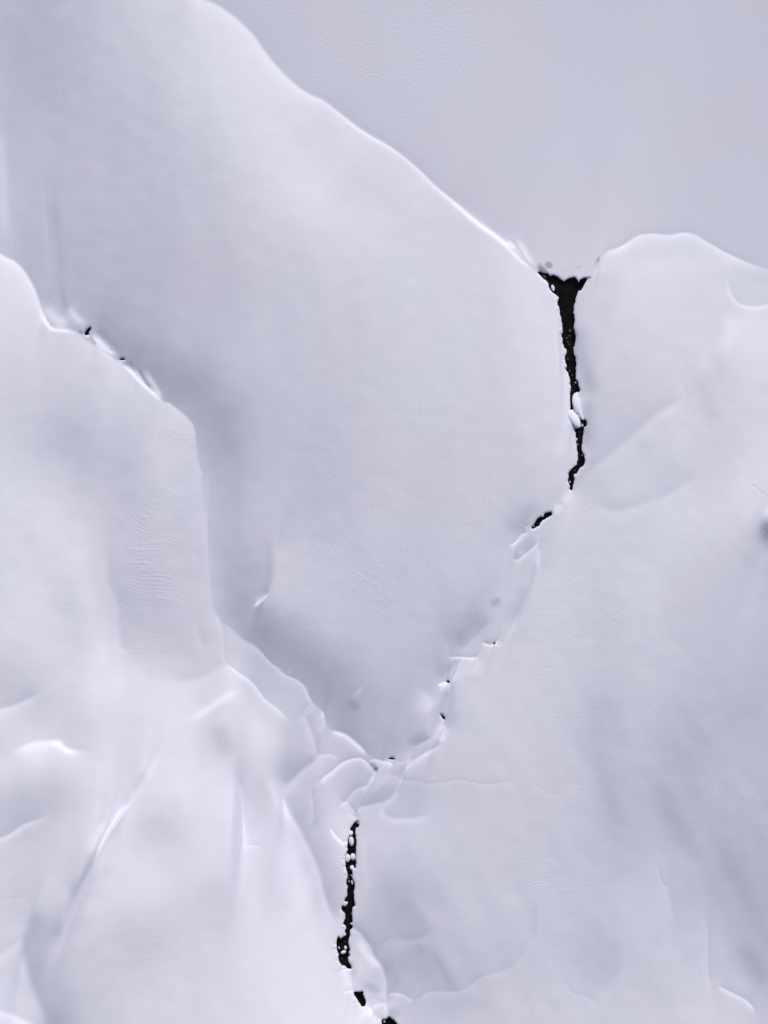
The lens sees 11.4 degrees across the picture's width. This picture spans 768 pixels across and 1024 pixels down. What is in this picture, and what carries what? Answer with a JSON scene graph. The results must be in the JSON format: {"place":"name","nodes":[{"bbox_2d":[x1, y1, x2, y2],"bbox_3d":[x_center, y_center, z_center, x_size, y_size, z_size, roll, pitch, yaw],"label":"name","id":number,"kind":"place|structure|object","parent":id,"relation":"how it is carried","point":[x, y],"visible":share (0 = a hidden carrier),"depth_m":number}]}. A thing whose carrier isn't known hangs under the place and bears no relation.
{"place":"outdoors","nodes":[
{"label":"outdoors","id":0,"kind":"place"},
{"bbox_2d":[0,0,767,1023],"bbox_3d":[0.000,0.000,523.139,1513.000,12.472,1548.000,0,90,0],"label":"snow ground","id":1,"kind":"structure","parent":0,"point":[284,484],"depth_m":523.51},
{"bbox_2d":[568,411,580,427],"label":"snow block","id":2,"kind":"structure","parent":1,"relation":"on","point":[574,418],"depth_m":523.90},
{"bbox_2d":[572,392,583,419],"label":"snow block","id":3,"kind":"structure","parent":1,"relation":"on","point":[576,404],"depth_m":524.22},
{"bbox_2d":[336,272,586,1023],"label":"stream water","id":4,"kind":"structure","parent":0,"point":[566,291],"depth_m":526.31},
{"bbox_2d":[345,854,349,861],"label":"snow capped stone","id":5,"kind":"object","parent":4,"relation":"in","point":[347,858],"visible":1,"depth_m":527.34},
{"bbox_2d":[349,836,353,845],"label":"snow capped stone","id":6,"kind":"object","parent":4,"relation":"in","point":[351,841],"visible":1,"depth_m":527.53},
{"bbox_2d":[350,853,355,860],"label":"snow capped stone","id":7,"kind":"object","parent":4,"relation":"in","point":[353,856],"visible":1,"depth_m":527.40}
]}

